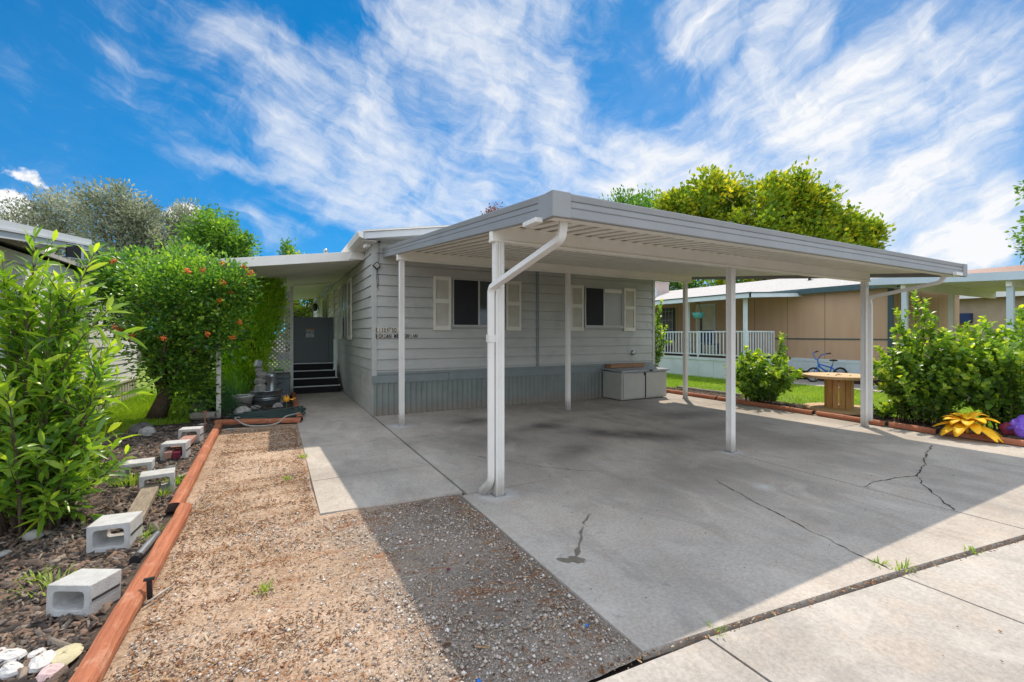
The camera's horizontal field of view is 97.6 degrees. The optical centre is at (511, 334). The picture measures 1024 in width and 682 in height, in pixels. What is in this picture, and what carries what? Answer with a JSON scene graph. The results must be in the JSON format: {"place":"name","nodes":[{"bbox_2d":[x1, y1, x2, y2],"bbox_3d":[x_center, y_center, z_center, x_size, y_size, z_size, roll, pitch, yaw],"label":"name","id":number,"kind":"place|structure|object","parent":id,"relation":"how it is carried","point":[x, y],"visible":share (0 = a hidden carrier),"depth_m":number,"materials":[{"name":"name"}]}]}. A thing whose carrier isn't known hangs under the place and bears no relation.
{"place":"outdoors","nodes":[
{"label":"outdoors","id":0,"kind":"place"},
{"bbox_2d":[88,368,278,437],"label":"lawn grass","id":1,"kind":"structure","parent":0,"point":[137,413],"depth_m":8.28,"materials":[{"name":"plant"}]},
{"bbox_2d":[107,360,289,415],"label":"lawn","id":2,"kind":"structure","parent":0,"point":[141,375],"depth_m":15.46,"materials":[{"name":"plant"}]},
{"bbox_2d":[0,238,137,430],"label":"white home","id":3,"kind":"object","parent":2,"relation":"on","point":[15,247],"visible":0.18,"depth_m":7.63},
{"bbox_2d":[0,219,93,250],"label":"roof","id":4,"kind":"structure","parent":3,"relation":"attached to","point":[12,230],"depth_m":5.18,"materials":[{"name":"metal"}]},
{"bbox_2d":[66,243,83,259],"bbox_3d":[-5.822,-1.100,5.947,0.080,0.190,0.188,0,0,15],"label":"solar panel","id":5,"kind":"object","parent":4,"relation":"attached to","point":[73,251],"visible":0.98,"depth_m":5.93,"materials":[{"name":"black glass"}]},
{"bbox_2d":[276,249,313,346],"bbox_3d":[-10.298,-1.240,21.267,3.483,5.498,3.464,0,0,-28],"label":"green tree","id":6,"kind":"object","parent":2,"relation":"on","point":[300,309],"visible":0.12,"depth_m":20.89,"materials":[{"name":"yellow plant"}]},
{"bbox_2d":[74,423,363,681],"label":"dirt strip","id":7,"kind":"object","parent":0,"point":[139,620],"visible":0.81,"depth_m":2.67,"materials":[{"name":"beige gravel"}]},
{"bbox_2d":[68,502,191,681],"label":"landscape timber","id":8,"kind":"object","parent":7,"relation":"on","point":[94,665],"visible":0.99,"depth_m":2.33,"materials":[{"name":"wood"}]},
{"bbox_2d":[143,576,154,599],"bbox_3d":[-2.049,1.436,2.533,0.050,0.128,0.035,0,0,-28],"label":"plastic stake","id":9,"kind":"object","parent":7,"relation":"on","point":[149,584],"visible":0.93,"depth_m":2.53,"materials":[{"name":"plastic"}]},
{"bbox_2d":[253,579,273,594],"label":"weed","id":10,"kind":"object","parent":7,"relation":"on","point":[263,586],"visible":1,"depth_m":2.63,"materials":[{"name":"plant"}]},
{"bbox_2d":[101,424,633,681],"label":"gravel","id":11,"kind":"structure","parent":7,"relation":"on","point":[295,445],"depth_m":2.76,"materials":[{"name":"gravel"}]},
{"bbox_2d":[153,396,295,432],"bbox_3d":[-5.740,1.500,9.238,2.300,0.053,4.700,0,0,-28],"label":"planting bed","id":12,"kind":"object","parent":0,"point":[191,422],"visible":0.11,"depth_m":7.56,"materials":[{"name":"soil"}]},
{"bbox_2d":[72,241,177,392],"bbox_3d":[-6.961,-0.105,8.325,1.899,3.226,1.659,0,0,-28],"label":"berry shrub","id":13,"kind":"object","parent":12,"relation":"on","point":[104,275],"visible":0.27,"depth_m":7.95,"materials":[{"name":"green plant"}]},
{"bbox_2d":[101,236,270,419],"bbox_3d":[-5.630,-0.096,7.949,2.409,3.318,2.257,0,0,-28],"label":"berry shrub","id":14,"kind":"object","parent":12,"relation":"on","point":[182,336],"visible":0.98,"depth_m":7.54,"materials":[{"name":"green plant"}]},
{"bbox_2d":[190,411,215,419],"bbox_3d":[-5.426,1.430,7.884,0.367,0.144,0.148,0,0,-16],"label":"cinder block","id":15,"kind":"object","parent":12,"relation":"on","point":[200,415],"visible":0.89,"depth_m":7.83,"materials":[{"name":"concrete"}]},
{"bbox_2d":[190,376,244,414],"bbox_3d":[-5.459,1.172,8.310,0.907,1.051,0.807,0,0,-28],"label":"rosemary","id":16,"kind":"object","parent":12,"relation":"on","point":[225,400],"visible":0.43,"depth_m":8.31,"materials":[{"name":"green plant"}]},
{"bbox_2d":[221,366,255,403],"bbox_3d":[-6.020,1.087,9.604,1.354,0.826,1.568,0,0,38],"label":"strap leaf plant","id":17,"kind":"object","parent":12,"relation":"on","point":[236,386],"visible":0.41,"depth_m":9.55,"materials":[{"name":"green plant"}]},
{"bbox_2d":[232,394,253,408],"bbox_3d":[-5.552,1.373,9.224,0.430,0.253,0.430,0,0,-28],"label":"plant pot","id":18,"kind":"object","parent":12,"relation":"on","point":[247,398],"visible":0.63,"depth_m":9.12,"materials":[{"name":"paint"}]},
{"bbox_2d":[212,277,287,392],"bbox_3d":[-6.020,0.013,10.323,1.564,3.315,1.279,0,0,-28],"label":"juniper","id":19,"kind":"object","parent":12,"relation":"on","point":[265,318],"visible":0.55,"depth_m":10.13,"materials":[{"name":"green plant"}]},
{"bbox_2d":[214,417,301,424],"bbox_3d":[-4.251,1.451,7.536,1.328,0.078,0.106,0,0,-10],"label":"landscape timber","id":20,"kind":"object","parent":12,"relation":"on","point":[264,420],"visible":0.91,"depth_m":7.50,"materials":[{"name":"wood"}]},
{"bbox_2d":[234,412,299,426],"bbox_3d":[-4.109,1.439,7.564,1.002,0.122,0.518,0,0,-28],"label":"garden hose","id":21,"kind":"object","parent":20,"relation":"on","point":[264,425],"visible":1,"depth_m":7.36,"materials":[{"name":"rubber"}]},
{"bbox_2d":[226,406,305,418],"bbox_3d":[-4.383,1.409,8.031,1.263,0.144,0.429,0,0,-24],"label":"garden hose","id":22,"kind":"object","parent":12,"relation":"on","point":[275,413],"visible":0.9,"depth_m":8.00,"materials":[{"name":"rubber"}]},
{"bbox_2d":[247,388,284,405],"bbox_3d":[-5.265,1.341,9.602,0.621,0.318,0.621,0,0,11],"label":"galvanized tub","id":23,"kind":"object","parent":12,"relation":"on","point":[266,398],"visible":0.83,"depth_m":9.37,"materials":[{"name":"metal"}]},
{"bbox_2d":[254,367,266,391],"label":"stacked rocks","id":24,"kind":"object","parent":23,"relation":"in","point":[260,380],"visible":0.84,"depth_m":9.49,"materials":[{"name":"grey stone"}]},
{"bbox_2d":[266,372,276,390],"bbox_3d":[-5.154,1.060,9.605,0.240,0.500,0.234,0,0,-28],"label":"milk can","id":25,"kind":"object","parent":23,"relation":"in","point":[271,377],"visible":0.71,"depth_m":9.53,"materials":[{"name":"metal"}]},
{"bbox_2d":[264,286,292,392],"bbox_3d":[-5.979,0.140,11.074,1.035,2.720,0.070,0,0,-28],"label":"lattice screen","id":26,"kind":"object","parent":12,"relation":"on","point":[290,334],"visible":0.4,"depth_m":11.24,"materials":[{"name":"white paint"}]},
{"bbox_2d":[273,369,290,396],"bbox_3d":[-5.614,1.156,10.769,0.535,0.687,0.652,0,0,-28],"label":"grey tote","id":27,"kind":"object","parent":12,"relation":"on","point":[283,381],"visible":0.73,"depth_m":10.65,"materials":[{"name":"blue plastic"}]},
{"bbox_2d":[216,248,363,417],"bbox_3d":[-6.713,-0.093,13.384,2.510,3.186,11.260,0,0,-28],"label":"porch awning","id":28,"kind":"object","parent":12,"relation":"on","point":[298,271],"visible":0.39,"depth_m":9.25,"materials":[{"name":"white paint"}]},
{"bbox_2d":[291,392,302,419],"bbox_3d":[-4.539,1.451,9.421,0.106,0.078,3.700,0,0,-28],"label":"landscape timber","id":29,"kind":"object","parent":12,"relation":"on","point":[295,400],"visible":0.74,"depth_m":9.35,"materials":[{"name":"wood"}]},
{"bbox_2d":[136,337,370,414],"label":"ground","id":30,"kind":"structure","parent":0,"point":[139,352],"depth_m":33.46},
{"bbox_2d":[0,180,108,262],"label":"silver leaf tree","id":31,"kind":"object","parent":30,"relation":"on","point":[44,217],"visible":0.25,"depth_m":33.10,"materials":[{"name":"green plant"}]},
{"bbox_2d":[0,422,221,681],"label":"bark mulch","id":32,"kind":"object","parent":30,"relation":"on","point":[38,617],"visible":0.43,"depth_m":2.96,"materials":[{"name":"brown wood"}]},
{"bbox_2d":[0,661,23,680],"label":"garden stone","id":33,"kind":"object","parent":32,"relation":"on","point":[8,670],"visible":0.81,"depth_m":1.96,"materials":[{"name":"white stone"}]},
{"bbox_2d":[0,648,27,664],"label":"garden stone","id":34,"kind":"object","parent":32,"relation":"on","point":[9,655],"visible":0.67,"depth_m":2.05,"materials":[{"name":"white stone"}]},
{"bbox_2d":[22,529,44,542],"bbox_3d":[-3.505,1.474,3.281,0.120,0.105,0.106,0,0,-28],"label":"garden stone","id":35,"kind":"object","parent":32,"relation":"on","point":[31,535],"visible":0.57,"depth_m":3.25,"materials":[{"name":"stone"}]},
{"bbox_2d":[12,565,61,582],"bbox_3d":[-2.909,1.466,2.743,0.178,0.068,0.196,0,0,-17],"label":"weed","id":36,"kind":"object","parent":32,"relation":"on","point":[31,574],"visible":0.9,"depth_m":2.74,"materials":[{"name":"plant"}]},
{"bbox_2d":[28,649,56,673],"bbox_3d":[-2.126,1.484,2.028,0.105,0.067,0.143,0,0,-28],"label":"garden stone","id":37,"kind":"object","parent":32,"relation":"on","point":[39,663],"visible":0.77,"depth_m":2.00,"materials":[{"name":"white stone"}]},
{"bbox_2d":[36,663,63,681],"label":"garden stone","id":38,"kind":"object","parent":32,"relation":"on","point":[49,671],"visible":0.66,"depth_m":1.95,"materials":[{"name":"stone"}]},
{"bbox_2d":[1,561,98,598],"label":"weed","id":39,"kind":"object","parent":32,"relation":"on","point":[46,583],"visible":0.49,"depth_m":2.70,"materials":[{"name":"plant"}]},
{"bbox_2d":[51,643,83,664],"bbox_3d":[-2.066,1.489,2.066,0.121,0.050,0.177,0,0,-28],"label":"garden stone","id":40,"kind":"object","parent":32,"relation":"on","point":[67,654],"visible":0.8,"depth_m":2.07,"materials":[{"name":"stone"}]},
{"bbox_2d":[0,225,161,539],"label":"laurel shrub","id":41,"kind":"object","parent":32,"relation":"on","point":[49,447],"visible":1,"depth_m":3.42,"materials":[{"name":"green plant"}]},
{"bbox_2d":[46,569,121,616],"bbox_3d":[-2.351,1.418,2.470,0.238,0.174,0.198,0,0,1],"label":"cinder block","id":42,"kind":"object","parent":32,"relation":"on","point":[83,592],"depth_m":2.42,"materials":[{"name":"concrete"}]},
{"bbox_2d":[86,511,142,553],"bbox_3d":[-2.820,1.405,3.191,0.242,0.190,0.220,0,0,-21],"label":"cinder block","id":43,"kind":"object","parent":32,"relation":"on","point":[100,537],"depth_m":3.14,"materials":[{"name":"concrete"}]},
{"bbox_2d":[104,468,147,486],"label":"weed","id":44,"kind":"object","parent":32,"relation":"on","point":[131,481],"visible":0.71,"depth_m":4.46,"materials":[{"name":"plant"}]},
{"bbox_2d":[120,457,154,483],"bbox_3d":[-3.874,1.405,4.648,0.252,0.190,0.200,0,0,-31],"label":"cinder block","id":45,"kind":"object","parent":32,"relation":"on","point":[149,463],"depth_m":4.61,"materials":[{"name":"concrete"}]},
{"bbox_2d":[120,482,160,529],"bbox_3d":[-3.167,1.445,3.845,0.130,0.083,0.951,0,0,-31],"label":"wooden plank","id":46,"kind":"object","parent":32,"relation":"on","point":[145,497],"visible":0.55,"depth_m":3.88,"materials":[{"name":"wood"}]},
{"bbox_2d":[128,422,153,435],"bbox_3d":[-5.626,1.447,6.796,0.289,0.234,0.434,0,0,-28],"label":"garden stone","id":47,"kind":"object","parent":32,"relation":"on","point":[134,429],"visible":0.58,"depth_m":6.67,"materials":[{"name":"stone"}]},
{"bbox_2d":[129,531,160,563],"bbox_3d":[-2.528,1.470,3.103,0.059,0.062,0.393,0,0,-21],"label":"fallen light","id":48,"kind":"object","parent":32,"relation":"on","point":[139,554],"visible":0.95,"depth_m":3.04,"materials":[{"name":"metal"}]},
{"bbox_2d":[138,426,155,436],"bbox_3d":[-5.440,1.457,6.694,0.215,0.181,0.285,0,0,-28],"label":"garden stone","id":49,"kind":"object","parent":32,"relation":"on","point":[146,431],"visible":0.78,"depth_m":6.60,"materials":[{"name":"stone"}]},
{"bbox_2d":[139,467,175,492],"bbox_3d":[-3.378,1.405,4.277,0.262,0.190,0.200,0,0,-35],"label":"cinder block","id":50,"kind":"object","parent":32,"relation":"on","point":[144,476],"depth_m":4.25,"materials":[{"name":"concrete"}]},
{"bbox_2d":[160,439,190,460],"bbox_3d":[-4.080,1.400,5.443,0.252,0.200,0.200,0,0,-21],"label":"cinder block","id":51,"kind":"object","parent":32,"relation":"on","point":[185,444],"depth_m":5.39,"materials":[{"name":"concrete"}]},
{"bbox_2d":[168,434,196,449],"bbox_3d":[-4.251,1.410,5.806,0.150,0.060,0.800,0,0,-25],"label":"brick","id":52,"kind":"object","parent":51,"relation":"on","point":[193,438],"visible":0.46,"depth_m":5.95,"materials":[{"name":"brick"}]},
{"bbox_2d":[178,426,203,442],"bbox_3d":[-4.475,1.400,6.253,0.252,0.200,0.200,0,0,-22],"label":"cinder block","id":53,"kind":"object","parent":32,"relation":"on","point":[199,430],"depth_m":6.21,"materials":[{"name":"concrete"}]},
{"bbox_2d":[167,421,222,511],"bbox_3d":[-3.818,1.452,5.560,0.107,0.078,4.080,0,0,-29],"label":"landscape timber","id":54,"kind":"object","parent":32,"relation":"on","point":[182,492],"visible":0.99,"depth_m":4.64,"materials":[{"name":"wood"}]},
{"bbox_2d":[51,175,179,272],"bbox_3d":[-25.897,-4.511,29.901,7.701,12.101,6.941,0,0,-28],"label":"silver leaf tree","id":55,"kind":"object","parent":30,"relation":"on","point":[122,218],"visible":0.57,"depth_m":29.25,"materials":[{"name":"green plant"}]},
{"bbox_2d":[138,196,201,296],"bbox_3d":[-24.210,-4.273,32.962,6.425,11.567,6.080,0,0,-28],"label":"silver leaf tree","id":56,"kind":"object","parent":30,"relation":"on","point":[178,212],"visible":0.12,"depth_m":32.32,"materials":[{"name":"green plant"}]},
{"bbox_2d":[166,199,262,354],"bbox_3d":[-17.142,-3.042,25.889,5.020,9.173,4.406,0,0,-28],"label":"green tree","id":57,"kind":"object","parent":30,"relation":"on","point":[216,231],"visible":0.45,"depth_m":25.34,"materials":[{"name":"green plant"}]},
{"bbox_2d":[276,237,297,351],"bbox_3d":[-19.782,-3.544,39.968,4.077,10.165,3.625,0,0,-28],"label":"green tree","id":58,"kind":"object","parent":30,"relation":"on","point":[285,248],"visible":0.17,"depth_m":39.56,"materials":[{"name":"green plant"}]},
{"bbox_2d":[602,183,660,208],"bbox_3d":[10.350,-5.496,38.056,7.409,14.074,7.128,0,0,-28],"label":"green tree","id":59,"kind":"object","parent":30,"relation":"on","point":[637,197],"visible":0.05,"depth_m":37.24,"materials":[{"name":"green plant"}]},
{"bbox_2d":[655,279,744,290],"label":"green tree","id":60,"kind":"object","parent":30,"relation":"on","point":[676,285],"visible":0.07,"depth_m":35.32,"materials":[{"name":"green plant"}]},
{"bbox_2d":[650,156,896,286],"bbox_3d":[18.224,-5.423,32.118,16.874,13.903,7.686,0,0,-8],"label":"maple tree","id":61,"kind":"object","parent":30,"relation":"on","point":[795,203],"visible":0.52,"depth_m":30.80,"materials":[{"name":"green plant"}]},
{"bbox_2d":[1005,180,1023,264],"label":"green tree","id":62,"kind":"object","parent":30,"relation":"on","point":[1015,236],"visible":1,"depth_m":20.61,"materials":[{"name":"green plant"}]},
{"bbox_2d":[296,390,461,514],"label":"walkway","id":63,"kind":"structure","parent":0,"point":[359,456],"depth_m":5.24,"materials":[{"name":"concrete"}]},
{"bbox_2d":[293,362,339,393],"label":"front steps","id":64,"kind":"structure","parent":63,"relation":"on","point":[320,377],"depth_m":11.82,"materials":[{"name":"wood"}]},
{"bbox_2d":[293,317,333,367],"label":"gate","id":65,"kind":"structure","parent":64,"relation":"on","point":[318,347],"depth_m":12.46,"materials":[{"name":"metal"}]},
{"bbox_2d":[321,494,645,681],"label":"dirt apron","id":66,"kind":"object","parent":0,"point":[412,559],"visible":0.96,"depth_m":2.56,"materials":[{"name":"grey gravel"}]},
{"bbox_2d":[0,0,1023,336],"label":"sky","id":67,"kind":"structure","parent":0,"point":[319,123],"materials":[{"name":"blue"}]},
{"bbox_2d":[194,387,1023,439],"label":"bed mulch","id":68,"kind":"object","parent":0,"point":[801,407],"visible":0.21,"depth_m":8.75,"materials":[{"name":"brown wood"}]},
{"bbox_2d":[666,389,717,398],"bbox_3d":[4.182,1.452,11.323,0.106,0.078,2.301,0,0,-27],"label":"landscape timber","id":69,"kind":"object","parent":68,"relation":"on","point":[693,394],"visible":0.52,"depth_m":10.79,"materials":[{"name":"wood"}]},
{"bbox_2d":[677,386,741,395],"bbox_3d":[5.119,1.459,11.649,0.097,0.063,2.001,0,0,-29],"label":"garden log","id":70,"kind":"object","parent":68,"relation":"on","point":[714,391],"visible":0.72,"depth_m":11.64,"materials":[{"name":"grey wood"}]},
{"bbox_2d":[723,333,802,403],"bbox_3d":[5.433,0.714,9.659,1.736,1.583,1.424,0,0,-28],"label":"lilac bush","id":71,"kind":"object","parent":68,"relation":"on","point":[757,380],"visible":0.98,"depth_m":9.45,"materials":[{"name":"green plant"}]},
{"bbox_2d":[803,372,877,414],"bbox_3d":[6.424,1.131,8.810,1.200,0.698,1.200,0,0,-28],"label":"cable spool","id":72,"kind":"object","parent":68,"relation":"on","point":[838,393],"visible":0.92,"depth_m":8.62,"materials":[{"name":"brown wood"}]},
{"bbox_2d":[873,400,895,417],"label":"leafy plant","id":73,"kind":"object","parent":68,"relation":"on","point":[888,409],"visible":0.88,"depth_m":7.99,"materials":[{"name":"green plant"}]},
{"bbox_2d":[873,289,997,426],"bbox_3d":[6.865,0.363,7.456,1.658,2.285,1.656,0,0,-28],"label":"lilac bush","id":74,"kind":"object","parent":68,"relation":"on","point":[922,388],"visible":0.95,"depth_m":7.30,"materials":[{"name":"green plant"}]},
{"bbox_2d":[932,411,1003,442],"bbox_3d":[6.528,1.307,6.436,0.746,0.395,0.736,0,0,-28],"label":"yellow flower","id":75,"kind":"object","parent":68,"relation":"on","point":[956,425],"visible":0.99,"depth_m":6.33,"materials":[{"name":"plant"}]},
{"bbox_2d":[942,304,1023,430],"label":"lilac bush","id":76,"kind":"object","parent":68,"relation":"on","point":[1004,383],"visible":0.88,"depth_m":6.75,"materials":[{"name":"green plant"}]},
{"bbox_2d":[998,422,1016,437],"bbox_3d":[6.986,1.373,6.308,0.149,0.263,0.193,0,0,-28],"label":"cloth pansy","id":77,"kind":"object","parent":68,"relation":"on","point":[1006,428],"visible":0.77,"depth_m":6.30,"materials":[{"name":"red fabric"}]},
{"bbox_2d":[1009,415,1023,437],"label":"cloth pansy","id":78,"kind":"object","parent":68,"relation":"on","point":[1017,424],"visible":0.97,"depth_m":6.12,"materials":[{"name":"purple fabric"}]},
{"bbox_2d":[341,405,888,681],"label":"base soil","id":79,"kind":"structure","parent":0,"point":[636,662],"depth_m":2.09,"materials":[{"name":"soil"}]},
{"bbox_2d":[374,392,1023,659],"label":"driveway","id":80,"kind":"structure","parent":0,"point":[770,513],"depth_m":4.05,"materials":[{"name":"concrete"}]},
{"bbox_2d":[305,225,654,415],"bbox_3d":[-3.100,-0.472,16.658,7.590,3.945,16.255,0,0,-28],"label":"mobile home","id":81,"kind":"object","parent":80,"relation":"on","point":[612,320],"visible":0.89,"depth_m":9.48,"materials":[{"name":"grey"}]},
{"bbox_2d":[322,296,327,316],"bbox_3d":[-6.575,-0.565,15.755,0.045,1.470,1.724,0,0,-28],"label":"window","id":82,"kind":"structure","parent":81,"relation":"in","point":[324,301],"depth_m":15.71,"materials":[{"name":"glass"}]},
{"bbox_2d":[342,282,346,338],"bbox_3d":[-4.230,-0.600,11.327,0.045,1.400,0.844,0,0,-28],"label":"window","id":83,"kind":"structure","parent":81,"relation":"in","point":[344,286],"depth_m":11.32,"materials":[{"name":"glass"}]},
{"bbox_2d":[376,328,416,337],"bbox_3d":[-2.160,-0.022,8.418,0.776,0.218,0.016,0,0,-28],"label":"address sign","id":84,"kind":"object","parent":81,"relation":"attached to","point":[392,330],"visible":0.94,"depth_m":8.34,"materials":[{"name":"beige metal"}]},
{"bbox_2d":[452,278,505,327],"bbox_3d":[-0.664,-0.637,9.189,1.199,0.985,0.045,0,0,-28],"label":"window","id":85,"kind":"structure","parent":81,"relation":"in","point":[469,296],"depth_m":9.10,"materials":[{"name":"glass"}]},
{"bbox_2d":[584,286,623,327],"bbox_3d":[2.210,-0.645,10.711,1.184,0.960,0.045,0,0,-28],"label":"window","id":86,"kind":"structure","parent":81,"relation":"in","point":[603,307],"depth_m":10.70,"materials":[{"name":"metal"}]},
{"bbox_2d":[601,366,668,399],"bbox_3d":[2.945,1.133,10.691,1.470,0.695,0.740,0,0,-28],"label":"storage box","id":87,"kind":"object","parent":80,"relation":"on","point":[627,383],"visible":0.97,"depth_m":10.38,"materials":[{"name":"grey plastic"}]},
{"bbox_2d":[605,363,643,367],"bbox_3d":[2.738,0.744,10.841,1.055,0.088,0.200,0,0,-28],"label":"wooden box","id":88,"kind":"object","parent":87,"relation":"on","point":[621,365],"visible":1,"depth_m":10.71,"materials":[{"name":"brown wood"}]},
{"bbox_2d":[623,373,644,398],"bbox_3d":[2.795,1.167,10.247,0.640,0.565,0.021,0,0,-28],"label":"door","id":89,"kind":"structure","parent":87,"relation":"in","point":[633,383],"depth_m":10.22,"materials":[{"name":"grey plastic"}]},
{"bbox_2d":[646,372,665,396],"bbox_3d":[3.396,1.167,10.566,0.640,0.565,0.021,0,0,-28],"label":"door","id":90,"kind":"structure","parent":87,"relation":"in","point":[655,381],"depth_m":10.54,"materials":[{"name":"grey plastic"}]},
{"bbox_2d":[315,404,1023,677],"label":"concrete crumbs","id":91,"kind":"object","parent":80,"relation":"on","point":[706,637],"visible":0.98,"depth_m":2.46,"materials":[{"name":"grey concrete"}]},
{"bbox_2d":[383,190,966,497],"bbox_3d":[2.138,-0.051,7.409,7.350,3.102,5.785,0,0,-28],"label":"carport","id":92,"kind":"object","parent":80,"relation":"on","point":[568,234],"visible":1,"depth_m":5.25,"materials":[{"name":"white paint"}]},
{"bbox_2d":[717,396,814,414],"bbox_3d":[5.163,1.452,9.302,0.106,0.078,2.113,0,0,-25],"label":"landscape timber","id":93,"kind":"object","parent":80,"relation":"on","point":[791,409],"visible":0.94,"depth_m":9.02,"materials":[{"name":"wood"}]},
{"bbox_2d":[815,411,887,425],"bbox_3d":[5.875,1.452,7.806,0.105,0.076,1.104,0,0,-23],"label":"landscape timber","id":94,"kind":"object","parent":80,"relation":"on","point":[851,418],"visible":0.88,"depth_m":7.80,"materials":[{"name":"wood"}]},
{"bbox_2d":[884,557,918,571],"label":"weed","id":95,"kind":"object","parent":80,"relation":"on","point":[907,564],"visible":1,"depth_m":2.88,"materials":[{"name":"plant"}]},
{"bbox_2d":[889,422,938,433],"bbox_3d":[6.256,1.451,6.990,0.104,0.075,0.603,0,0,-22],"label":"landscape timber","id":96,"kind":"object","parent":80,"relation":"on","point":[914,428],"visible":1,"depth_m":6.95,"materials":[{"name":"wood"}]},
{"bbox_2d":[940,429,1023,445],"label":"landscape timber","id":97,"kind":"object","parent":80,"relation":"on","point":[1011,441],"visible":0.61,"depth_m":6.28,"materials":[{"name":"wood"}]},
{"bbox_2d":[597,540,1023,681],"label":"sidewalk","id":98,"kind":"structure","parent":0,"point":[905,628],"depth_m":2.22,"materials":[{"name":"concrete"}]},
{"bbox_2d":[666,373,999,430],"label":"lawn","id":99,"kind":"structure","parent":0,"point":[878,398],"depth_m":11.36,"materials":[{"name":"plant"}]},
{"bbox_2d":[655,299,672,366],"bbox_3d":[4.006,0.150,12.885,1.068,2.704,0.828,0,0,-28],"label":"climbing plant","id":100,"kind":"object","parent":99,"relation":"on","point":[658,334],"visible":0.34,"depth_m":12.80,"materials":[{"name":"green plant"}]},
{"bbox_2d":[655,278,958,379],"bbox_3d":[7.500,-0.593,22.256,7.915,4.245,20.080,0,0,-28],"label":"brown home","id":101,"kind":"object","parent":99,"relation":"on","point":[808,316],"visible":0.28,"depth_m":15.34,"materials":[{"name":"beige"}]},
{"bbox_2d":[659,308,674,339],"bbox_3d":[7.111,-0.485,20.681,0.074,1.470,1.000,0,0,-28],"label":"window frame","id":102,"kind":"structure","parent":101,"relation":"in","point":[667,314],"depth_m":20.54,"materials":[{"name":"white metal"}]},
{"bbox_2d":[697,305,712,352],"bbox_3d":[8.057,-0.220,18.761,0.099,1.960,0.780,0,0,-28],"label":"door","id":103,"kind":"structure","parent":101,"relation":"in","point":[705,323],"depth_m":18.69,"materials":[{"name":"beige paint"}]},
{"bbox_2d":[701,330,718,353],"bbox_3d":[7.560,0.305,17.127,0.500,0.950,0.510,0,0,43],"label":"patio chair","id":104,"kind":"object","parent":101,"relation":"on","point":[708,341],"visible":0.73,"depth_m":17.02,"materials":[{"name":"blue fabric"}]},
{"bbox_2d":[791,379,967,400],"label":"side path","id":105,"kind":"structure","parent":0,"point":[821,383],"depth_m":13.75,"materials":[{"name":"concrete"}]},
{"bbox_2d":[806,351,846,381],"bbox_3d":[9.931,1.008,14.146,1.166,0.991,0.644,0,0,-28],"label":"childs bicycle","id":106,"kind":"object","parent":105,"relation":"on","point":[831,368],"visible":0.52,"depth_m":14.12,"materials":[{"name":"blue metal"}]},
{"bbox_2d":[869,271,1023,346],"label":"neighbour carport","id":107,"kind":"object","parent":105,"relation":"on","point":[989,285],"visible":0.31,"depth_m":11.44,"materials":[{"name":"white paint"}]},
{"label":"street","id":108,"kind":"structure","parent":0,"visible":0},
{"bbox_2d":[959,265,1023,347],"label":"house","id":109,"kind":"structure","parent":108,"relation":"on","point":[971,308],"depth_m":18.66,"materials":[{"name":"beige paint"}]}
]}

